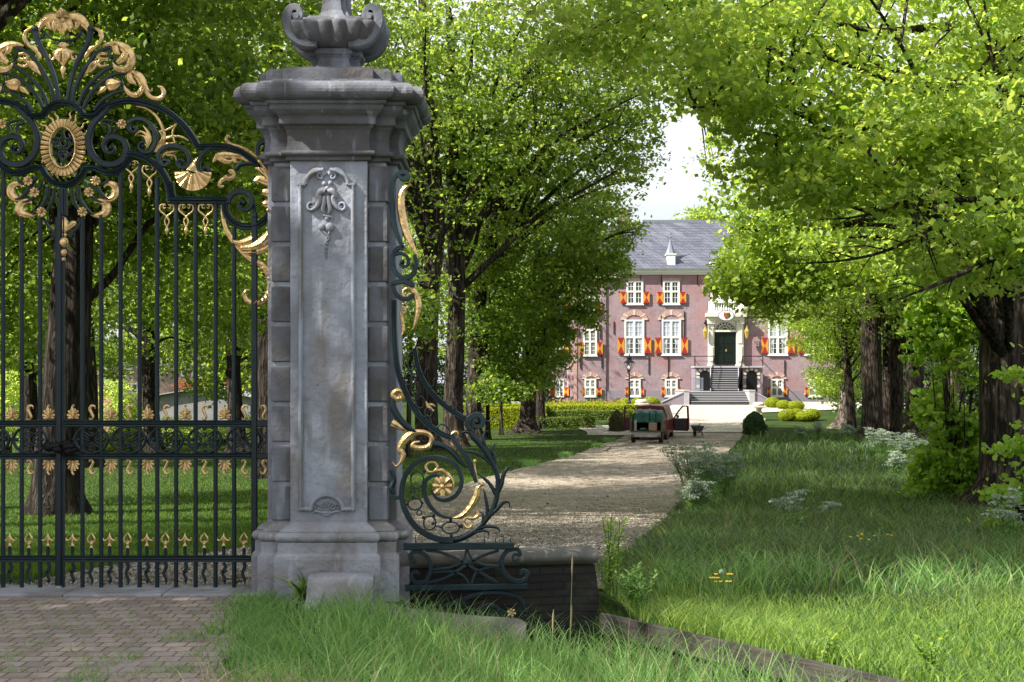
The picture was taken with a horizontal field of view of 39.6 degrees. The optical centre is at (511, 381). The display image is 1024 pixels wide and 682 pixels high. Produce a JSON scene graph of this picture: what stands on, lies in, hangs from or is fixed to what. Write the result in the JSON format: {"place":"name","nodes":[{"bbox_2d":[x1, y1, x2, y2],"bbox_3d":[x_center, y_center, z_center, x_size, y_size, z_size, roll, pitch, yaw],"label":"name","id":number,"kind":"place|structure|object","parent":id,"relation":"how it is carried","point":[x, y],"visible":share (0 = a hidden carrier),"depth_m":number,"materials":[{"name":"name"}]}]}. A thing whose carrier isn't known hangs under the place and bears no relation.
{"place":"outdoors","nodes":[
{"label":"outdoors","id":0,"kind":"place"},
{"bbox_2d":[0,597,315,681],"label":"paving","id":1,"kind":"structure","parent":0,"point":[160,650],"depth_m":9.14,"materials":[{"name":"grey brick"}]},
{"bbox_2d":[0,594,303,681],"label":"paving weeds","id":2,"kind":"object","parent":1,"relation":"on","point":[121,656],"visible":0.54,"depth_m":8.46,"materials":[{"name":"green plant"}]},
{"bbox_2d":[5,433,742,588],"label":"driveway","id":3,"kind":"structure","parent":0,"point":[646,452],"depth_m":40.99,"materials":[{"name":"beige gravel"}]},
{"bbox_2d":[35,459,680,583],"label":"fallen leaves","id":4,"kind":"object","parent":3,"relation":"on","point":[249,552],"visible":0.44,"depth_m":23.59,"materials":[{"name":"brown plant"}]},
{"bbox_2d":[630,416,665,442],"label":"trailer","id":5,"kind":"object","parent":3,"relation":"on","point":[647,433],"visible":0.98,"depth_m":76.36,"materials":[{"name":"metal"}]},
{"bbox_2d":[631,409,666,431],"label":"tarpaulin","id":6,"kind":"object","parent":5,"relation":"on","point":[640,415],"visible":1,"depth_m":76.78,"materials":[{"name":"green fabric"}]},
{"bbox_2d":[624,404,688,439],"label":"red van","id":7,"kind":"object","parent":3,"relation":"on","point":[676,423],"visible":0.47,"depth_m":83.31,"materials":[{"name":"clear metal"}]},
{"bbox_2d":[133,639,627,681],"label":"dry grass","id":8,"kind":"structure","parent":0,"point":[234,677],"depth_m":7.22,"materials":[{"name":"plant"}]},
{"bbox_2d":[0,0,996,382],"label":"sky","id":9,"kind":"structure","parent":0,"point":[680,190],"materials":[{"name":"white"}]},
{"bbox_2d":[0,384,1021,681],"bbox_3d":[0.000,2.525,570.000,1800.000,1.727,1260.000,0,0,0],"label":"ground","id":10,"kind":"structure","parent":0,"point":[614,606],"depth_m":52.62,"materials":[{"name":"green plant"}]},
{"bbox_2d":[0,0,31,31],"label":"roadside oak","id":11,"kind":"object","parent":10,"relation":"on","point":[7,10],"visible":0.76,"depth_m":27.18,"materials":[{"name":"brown plant"}]},
{"bbox_2d":[0,370,37,452],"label":"bush","id":12,"kind":"object","parent":10,"relation":"on","point":[12,396],"visible":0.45,"depth_m":61.22,"materials":[{"name":"green plant"}]},
{"bbox_2d":[0,13,116,462],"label":"oak tree","id":13,"kind":"object","parent":10,"relation":"on","point":[30,392],"visible":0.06,"depth_m":57.69,"materials":[{"name":"green plant"}]},
{"bbox_2d":[0,1,238,467],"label":"oak tree","id":14,"kind":"object","parent":10,"relation":"on","point":[92,392],"visible":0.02,"depth_m":54.33,"materials":[{"name":"brown plant"}]},
{"bbox_2d":[98,367,142,432],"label":"bush","id":15,"kind":"object","parent":10,"relation":"on","point":[110,392],"visible":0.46,"depth_m":81.04,"materials":[{"name":"green plant"}]},
{"bbox_2d":[0,585,259,596],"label":"threshold","id":16,"kind":"object","parent":10,"relation":"on","point":[112,591],"visible":0.36,"depth_m":11.02,"materials":[{"name":"stone"}]},
{"bbox_2d":[0,170,55,587],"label":"gate leaf","id":17,"kind":"object","parent":16,"relation":"on","point":[29,455],"visible":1,"depth_m":11.24,"materials":[{"name":"metal"}]},
{"bbox_2d":[104,418,168,451],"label":"bush","id":18,"kind":"object","parent":10,"relation":"on","point":[128,439],"visible":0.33,"depth_m":67.51,"materials":[{"name":"green plant"}]},
{"bbox_2d":[28,0,285,452],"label":"oak tree","id":19,"kind":"object","parent":10,"relation":"on","point":[148,381],"visible":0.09,"depth_m":68.70,"materials":[{"name":"green plant"}]},
{"bbox_2d":[96,314,250,410],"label":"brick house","id":20,"kind":"structure","parent":10,"relation":"on","point":[165,386],"depth_m":103.92,"materials":[{"name":"brown"}]},
{"bbox_2d":[142,416,206,444],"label":"bush","id":21,"kind":"object","parent":10,"relation":"on","point":[183,431],"visible":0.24,"depth_m":74.12,"materials":[{"name":"green plant"}]},
{"bbox_2d":[115,29,289,452],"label":"oak tree","id":22,"kind":"object","parent":10,"relation":"on","point":[224,373],"visible":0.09,"depth_m":68.96,"materials":[{"name":"green plant"}]},
{"bbox_2d":[0,0,409,516],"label":"oak tree","id":23,"kind":"object","parent":10,"relation":"on","point":[218,110],"visible":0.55,"depth_m":31.69,"materials":[{"name":"green plant"}]},
{"bbox_2d":[159,386,250,433],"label":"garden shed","id":24,"kind":"structure","parent":10,"relation":"on","point":[166,398],"depth_m":86.00,"materials":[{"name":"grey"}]},
{"bbox_2d":[198,419,248,444],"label":"bush","id":25,"kind":"object","parent":10,"relation":"on","point":[220,429],"visible":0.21,"depth_m":74.93,"materials":[{"name":"green plant"}]},
{"bbox_2d":[184,586,344,681],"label":"border grass","id":26,"kind":"structure","parent":10,"relation":"on","point":[258,603],"depth_m":9.13,"materials":[{"name":"green plant"}]},
{"bbox_2d":[104,0,467,478],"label":"oak tree","id":27,"kind":"object","parent":10,"relation":"on","point":[263,369],"visible":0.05,"depth_m":46.94,"materials":[{"name":"green plant"}]},
{"bbox_2d":[239,568,340,600],"bbox_3d":[-1.623,1.528,10.705,0.748,0.244,0.500,0,0,-32],"label":"dock plant","id":28,"kind":"object","parent":10,"relation":"on","point":[301,588],"visible":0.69,"depth_m":10.69,"materials":[{"name":"green plant"}]},
{"bbox_2d":[233,67,430,607],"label":"gate pier","id":29,"kind":"structure","parent":10,"relation":"on","point":[338,141],"depth_m":11.00,"materials":[{"name":"stone"}]},
{"bbox_2d":[0,9,269,305],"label":"gate overthrow","id":30,"kind":"object","parent":29,"relation":"attached to","point":[61,21],"visible":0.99,"depth_m":11.23,"materials":[{"name":"metal"}]},
{"bbox_2d":[55,163,267,587],"bbox_3d":[-2.753,-0.023,11.250,1.716,3.401,0.085,0,0,0],"label":"gate leaf","id":31,"kind":"object","parent":29,"relation":"attached to","point":[254,423],"visible":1,"depth_m":11.23,"materials":[{"name":"metal"}]},
{"bbox_2d":[43,440,76,454],"bbox_3d":[-3.557,0.522,11.192,0.271,0.117,0.113,0,0,0],"label":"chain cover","id":32,"kind":"object","parent":31,"relation":"attached to","point":[65,447],"visible":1,"depth_m":11.16,"materials":[{"name":"black"}]},
{"bbox_2d":[282,0,389,66],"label":"stone urn","id":33,"kind":"object","parent":29,"relation":"on","point":[335,33],"visible":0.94,"depth_m":11.22,"materials":[{"name":"grey stone"}]},
{"bbox_2d":[388,170,529,616],"bbox_3d":[-0.411,0.091,10.995,1.097,3.463,0.109,0,0,0],"label":"iron side screen","id":34,"kind":"object","parent":29,"relation":"attached to","point":[443,486],"visible":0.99,"depth_m":11.01,"materials":[{"name":"black metal"}]},
{"bbox_2d":[305,572,374,609],"bbox_3d":[-1.301,1.692,10.650,0.535,0.515,0.359,0,0,0],"label":"guard stone","id":35,"kind":"object","parent":10,"relation":"on","point":[320,580],"visible":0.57,"depth_m":10.51,"materials":[{"name":"grey stone"}]},
{"bbox_2d":[281,0,480,354],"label":"backdrop tree","id":36,"kind":"object","parent":10,"relation":"on","point":[415,137],"depth_m":116.66,"materials":[{"name":"green plant"}]},
{"bbox_2d":[264,0,586,450],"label":"oak tree","id":37,"kind":"object","parent":10,"relation":"on","point":[430,222],"visible":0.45,"depth_m":68.20,"materials":[{"name":"green plant"}]},
{"bbox_2d":[402,246,488,456],"bbox_3d":[-4.498,-1.175,59.840,6.072,9.262,6.003,0,0,-38],"label":"young tree","id":38,"kind":"object","parent":10,"relation":"on","point":[419,330],"visible":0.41,"depth_m":60.02,"materials":[{"name":"green plant"}]},
{"bbox_2d":[370,600,525,659],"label":"stone kerb","id":39,"kind":"structure","parent":10,"relation":"on","point":[517,622],"depth_m":10.00,"materials":[{"name":"grey stone"}]},
{"bbox_2d":[397,6,516,373],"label":"backdrop tree","id":40,"kind":"object","parent":10,"relation":"on","point":[415,238],"visible":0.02,"depth_m":125.05,"materials":[{"name":"green plant"}]},
{"bbox_2d":[402,345,552,401],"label":"undergrowth","id":41,"kind":"object","parent":10,"relation":"on","point":[440,367],"visible":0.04,"depth_m":119.07,"materials":[{"name":"green plant"}]},
{"bbox_2d":[400,546,599,662],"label":"wall","id":42,"kind":"structure","parent":10,"relation":"on","point":[548,582],"depth_m":11.31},
{"bbox_2d":[440,219,563,438],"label":"young tree","id":43,"kind":"object","parent":10,"relation":"on","point":[502,280],"visible":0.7,"depth_m":77.56,"materials":[{"name":"green plant"}]},
{"bbox_2d":[441,125,563,400],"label":"backdrop tree","id":44,"kind":"object","parent":10,"relation":"on","point":[510,255],"depth_m":121.52,"materials":[{"name":"green plant"}]},
{"bbox_2d":[490,406,519,428],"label":"hedge","id":45,"kind":"object","parent":10,"relation":"on","point":[510,416],"visible":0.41,"depth_m":89.99,"materials":[{"name":"green plant"}]},
{"bbox_2d":[465,298,546,434],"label":"young tree","id":46,"kind":"object","parent":10,"relation":"on","point":[501,354],"visible":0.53,"depth_m":80.17,"materials":[{"name":"green plant"}]},
{"bbox_2d":[357,0,667,446],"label":"oak tree","id":47,"kind":"object","parent":10,"relation":"on","point":[456,265],"visible":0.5,"depth_m":71.58,"materials":[{"name":"green plant"}]},
{"bbox_2d":[491,263,587,428],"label":"oak tree","id":48,"kind":"object","parent":10,"relation":"on","point":[540,406],"visible":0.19,"depth_m":87.47,"materials":[{"name":"green plant"}]},
{"bbox_2d":[438,174,651,432],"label":"oak tree","id":49,"kind":"object","parent":10,"relation":"on","point":[605,270],"visible":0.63,"depth_m":81.24,"materials":[{"name":"green plant"}]},
{"bbox_2d":[141,573,951,681],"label":"verge grass","id":50,"kind":"structure","parent":10,"relation":"on","point":[362,623],"depth_m":8.83,"materials":[{"name":"green plant"}]},
{"bbox_2d":[423,0,693,440],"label":"oak tree","id":51,"kind":"object","parent":10,"relation":"on","point":[624,116],"visible":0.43,"depth_m":73.46,"materials":[{"name":"green plant"}]},
{"bbox_2d":[536,415,595,428],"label":"hedge","id":52,"kind":"object","parent":10,"relation":"on","point":[569,422],"visible":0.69,"depth_m":90.14,"materials":[{"name":"green plant"}]},
{"bbox_2d":[520,437,616,466],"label":"edge tufts","id":53,"kind":"object","parent":10,"relation":"on","point":[531,462],"visible":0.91,"depth_m":61.65,"materials":[{"name":"green plant"}]},
{"bbox_2d":[546,409,629,419],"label":"hedge","id":54,"kind":"object","parent":10,"relation":"on","point":[605,414],"visible":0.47,"depth_m":96.42,"materials":[{"name":"green plant"}]},
{"bbox_2d":[548,396,627,405],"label":"rose bed","id":55,"kind":"object","parent":10,"relation":"on","point":[597,402],"visible":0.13,"depth_m":100.57,"materials":[{"name":"green plant"}]},
{"bbox_2d":[547,403,637,417],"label":"hedge","id":56,"kind":"object","parent":10,"relation":"on","point":[589,406],"visible":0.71,"depth_m":97.02,"materials":[{"name":"green plant"}]},
{"bbox_2d":[599,515,629,594],"bbox_3d":[0.846,1.440,11.893,0.290,0.679,0.255,0,0,-44],"label":"willowherb","id":57,"kind":"object","parent":10,"relation":"on","point":[610,572],"visible":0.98,"depth_m":11.89,"materials":[{"name":"green plant"}]},
{"bbox_2d":[608,410,625,431],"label":"clipped cone","id":58,"kind":"object","parent":10,"relation":"on","point":[616,422],"visible":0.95,"depth_m":87.44,"materials":[{"name":"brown plant"}]},
{"bbox_2d":[613,562,660,612],"bbox_3d":[1.018,1.661,11.399,0.393,0.420,0.382,0,0,-33],"label":"nettle clump","id":59,"kind":"object","parent":10,"relation":"on","point":[638,594],"visible":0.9,"depth_m":11.38,"materials":[{"name":"green plant"}]},
{"bbox_2d":[658,440,722,501],"bbox_3d":[4.120,2.133,32.744,1.500,1.619,1.378,0,0,0],"label":"cow parsley","id":60,"kind":"object","parent":10,"relation":"on","point":[680,455],"visible":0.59,"depth_m":32.74,"materials":[{"name":"green"}]},
{"bbox_2d":[679,480,715,512],"bbox_3d":[3.894,2.473,29.742,0.793,0.857,0.733,0,0,0],"label":"cow parsley","id":61,"kind":"object","parent":10,"relation":"on","point":[695,496],"visible":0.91,"depth_m":29.69,"materials":[{"name":"green plant"}]},
{"bbox_2d":[669,203,730,219],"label":"backdrop tree","id":62,"kind":"object","parent":10,"relation":"on","point":[703,214],"visible":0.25,"depth_m":148.47,"materials":[{"name":"green plant"}]},
{"bbox_2d":[677,441,735,507],"bbox_3d":[4.378,2.124,31.459,1.253,1.578,1.213,0,0,-17],"label":"cow parsley","id":63,"kind":"object","parent":10,"relation":"on","point":[702,459],"visible":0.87,"depth_m":31.31,"materials":[{"name":"green plant"}]},
{"bbox_2d":[700,452,745,499],"bbox_3d":[5.140,2.365,34.377,1.150,1.327,1.170,0,0,42],"label":"cow parsley","id":64,"kind":"object","parent":10,"relation":"on","point":[727,482],"visible":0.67,"depth_m":34.19,"materials":[{"name":"green plant"}]},
{"bbox_2d":[468,0,1023,511],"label":"oak tree","id":65,"kind":"object","parent":10,"relation":"on","point":[924,128],"visible":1,"depth_m":24.58,"materials":[{"name":"green plant"}]},
{"bbox_2d":[599,613,907,681],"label":"timber edging","id":66,"kind":"object","parent":10,"relation":"on","point":[810,665],"visible":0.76,"depth_m":9.91,"materials":[{"name":"brown wood"}]},
{"bbox_2d":[741,411,768,434],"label":"clipped yew","id":67,"kind":"object","parent":10,"relation":"on","point":[753,422],"visible":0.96,"depth_m":85.60,"materials":[{"name":"green plant"}]},
{"bbox_2d":[546,210,967,405],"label":"castle","id":68,"kind":"structure","parent":10,"relation":"on","point":[676,335],"depth_m":116.99,"materials":[{"name":"brick"}]},
{"bbox_2d":[550,379,568,396],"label":"window","id":69,"kind":"structure","parent":68,"relation":"in","point":[559,390],"depth_m":118.21,"materials":[{"name":"white wood"}]},
{"bbox_2d":[583,329,597,356],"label":"window","id":70,"kind":"structure","parent":68,"relation":"in","point":[590,339],"depth_m":116.77,"materials":[{"name":"white"}]},
{"bbox_2d":[584,379,596,396],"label":"window","id":71,"kind":"structure","parent":68,"relation":"in","point":[589,384],"depth_m":116.80,"materials":[{"name":"white wood"}]},
{"bbox_2d":[624,320,644,355],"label":"window","id":72,"kind":"structure","parent":68,"relation":"in","point":[633,329],"depth_m":116.94,"materials":[{"name":"white"}]},
{"bbox_2d":[626,281,643,304],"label":"window","id":73,"kind":"structure","parent":68,"relation":"in","point":[634,291],"depth_m":116.94,"materials":[{"name":"white"}]},
{"bbox_2d":[630,379,640,396],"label":"window","id":74,"kind":"structure","parent":68,"relation":"in","point":[635,385],"depth_m":116.91,"materials":[{"name":"white wood"}]},
{"bbox_2d":[662,281,679,304],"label":"window","id":75,"kind":"structure","parent":68,"relation":"in","point":[671,289],"depth_m":116.94,"materials":[{"name":"white"}]},
{"bbox_2d":[664,379,677,396],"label":"window","id":76,"kind":"structure","parent":68,"relation":"in","point":[671,385],"depth_m":116.91,"materials":[{"name":"white wood"}]},
{"bbox_2d":[661,320,681,355],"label":"window","id":77,"kind":"structure","parent":68,"relation":"in","point":[671,329],"depth_m":116.94,"materials":[{"name":"white"}]},
{"bbox_2d":[714,332,735,363],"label":"front door","id":78,"kind":"structure","parent":68,"relation":"in","point":[724,342],"depth_m":116.86,"materials":[{"name":"green paint"}]},
{"bbox_2d":[746,371,756,390],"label":"cellar door","id":79,"kind":"structure","parent":68,"relation":"in","point":[751,376],"depth_m":114.76,"materials":[{"name":"black wood"}]},
{"bbox_2d":[770,379,783,396],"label":"window","id":80,"kind":"structure","parent":68,"relation":"in","point":[777,385],"depth_m":116.91,"materials":[{"name":"white wood"}]},
{"bbox_2d":[768,320,787,355],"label":"window","id":81,"kind":"structure","parent":68,"relation":"in","point":[775,341],"depth_m":116.94,"materials":[{"name":"white"}]},
{"bbox_2d":[778,408,795,420],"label":"box ball","id":82,"kind":"object","parent":10,"relation":"on","point":[787,414],"visible":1,"depth_m":95.38,"materials":[{"name":"green plant"}]},
{"bbox_2d":[769,489,810,529],"bbox_3d":[4.234,2.036,21.543,0.639,0.832,0.617,0,0,-22],"label":"cow parsley","id":83,"kind":"object","parent":10,"relation":"on","point":[797,500],"visible":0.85,"depth_m":21.53,"materials":[{"name":"green"}]},
{"bbox_2d":[730,271,882,429],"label":"oak tree","id":84,"kind":"object","parent":10,"relation":"on","point":[827,384],"visible":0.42,"depth_m":90.58,"materials":[{"name":"green plant"}]},
{"bbox_2d":[595,430,1023,642],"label":"meadow grass","id":85,"kind":"structure","parent":10,"relation":"on","point":[801,462],"depth_m":20.75,"materials":[{"name":"green plant"}]},
{"bbox_2d":[596,552,1023,681],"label":"sunny meadow grass","id":86,"kind":"structure","parent":10,"relation":"on","point":[772,625],"depth_m":10.41,"materials":[{"name":"green plant"}]},
{"bbox_2d":[639,56,982,331],"bbox_3d":[10.470,-3.024,36.989,15.306,13.575,8.969,0,0,19],"label":"oak tree","id":87,"kind":"object","parent":10,"relation":"on","point":[767,277],"visible":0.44,"depth_m":36.52,"materials":[{"name":"green plant"}]},
{"bbox_2d":[816,631,839,661],"bbox_3d":[2.089,1.748,9.347,0.126,0.213,0.168,0,0,37],"label":"tree seedling","id":88,"kind":"object","parent":10,"relation":"on","point":[830,641],"visible":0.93,"depth_m":9.35,"materials":[{"name":"green plant"}]},
{"bbox_2d":[789,291,896,433],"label":"oak tree","id":89,"kind":"object","parent":10,"relation":"on","point":[846,349],"visible":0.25,"depth_m":86.16,"materials":[{"name":"green plant"}]},
{"bbox_2d":[771,90,940,438],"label":"oak tree","id":90,"kind":"object","parent":10,"relation":"on","point":[871,375],"visible":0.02,"depth_m":82.56,"materials":[{"name":"brown plant"}]},
{"bbox_2d":[750,147,972,439],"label":"oak tree","id":91,"kind":"object","parent":10,"relation":"on","point":[913,382],"visible":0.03,"depth_m":78.81,"materials":[{"name":"green plant"}]},
{"bbox_2d":[849,291,890,430],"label":"oak tree","id":92,"kind":"object","parent":10,"relation":"on","point":[886,391],"visible":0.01,"depth_m":84.82,"materials":[{"name":"brown plant"}]},
{"bbox_2d":[839,220,911,437],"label":"oak tree","id":93,"kind":"object","parent":10,"relation":"on","point":[897,406],"visible":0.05,"depth_m":83.41,"materials":[{"name":"brown plant"}]},
{"bbox_2d":[869,428,896,462],"bbox_3d":[14.675,2.536,56.120,1.181,1.397,1.196,0,0,0],"label":"cow parsley","id":94,"kind":"object","parent":10,"relation":"on","point":[886,439],"visible":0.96,"depth_m":56.12,"materials":[{"name":"white plant"}]},
{"bbox_2d":[885,450,907,481],"bbox_3d":[12.258,2.716,45.356,0.787,1.045,0.983,0,0,0],"label":"cow parsley","id":95,"kind":"object","parent":10,"relation":"on","point":[897,461],"visible":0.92,"depth_m":45.24,"materials":[{"name":"white plant"}]},
{"bbox_2d":[815,337,978,414],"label":"undergrowth","id":96,"kind":"object","parent":10,"relation":"on","point":[927,378],"visible":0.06,"depth_m":100.26,"materials":[{"name":"green plant"}]},
{"bbox_2d":[889,432,917,463],"bbox_3d":[14.679,2.561,53.443,1.158,1.353,1.188,0,0,-26],"label":"cow parsley","id":97,"kind":"object","parent":10,"relation":"on","point":[900,446],"visible":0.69,"depth_m":53.26,"materials":[{"name":"white plant"}]},
{"bbox_2d":[840,62,982,404],"bbox_3d":[18.062,-4.826,59.325,11.586,16.480,13.387,0,0,0],"label":"oak tree","id":98,"kind":"object","parent":10,"relation":"on","point":[958,373],"visible":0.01,"depth_m":64.99,"materials":[{"name":"green plant"}]},
{"bbox_2d":[905,629,948,672],"bbox_3d":[2.608,1.704,8.927,0.300,0.297,0.159,0,0,0],"label":"tree seedling","id":99,"kind":"object","parent":10,"relation":"on","point":[927,657],"visible":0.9,"depth_m":8.93,"materials":[{"name":"green plant"}]},
{"bbox_2d":[891,257,980,502],"bbox_3d":[10.571,0.004,34.169,2.845,6.134,2.615,0,0,0],"label":"shrub","id":100,"kind":"object","parent":10,"relation":"on","point":[947,458],"visible":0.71,"depth_m":33.72,"materials":[{"name":"green plant"}]},
{"bbox_2d":[967,342,1023,535],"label":"shrub","id":101,"kind":"object","parent":10,"relation":"on","point":[1006,377],"visible":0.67,"depth_m":19.52,"materials":[{"name":"green plant"}]},
{"bbox_2d":[981,486,1023,546],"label":"cow parsley","id":102,"kind":"object","parent":10,"relation":"on","point":[1003,510],"visible":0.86,"depth_m":17.29,"materials":[{"name":"green"}]},
{"bbox_2d":[580,425,631,434],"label":"garden path","id":103,"kind":"structure","parent":0,"point":[600,429],"depth_m":87.38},
{"bbox_2d":[627,402,904,431],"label":"forecourt","id":104,"kind":"structure","parent":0,"point":[720,418],"depth_m":100.88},
{"bbox_2d":[628,462,1023,602],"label":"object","id":105,"kind":"object","parent":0,"point":[753,572],"visible":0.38,"depth_m":13.75,"materials":[{"name":"green plant"}]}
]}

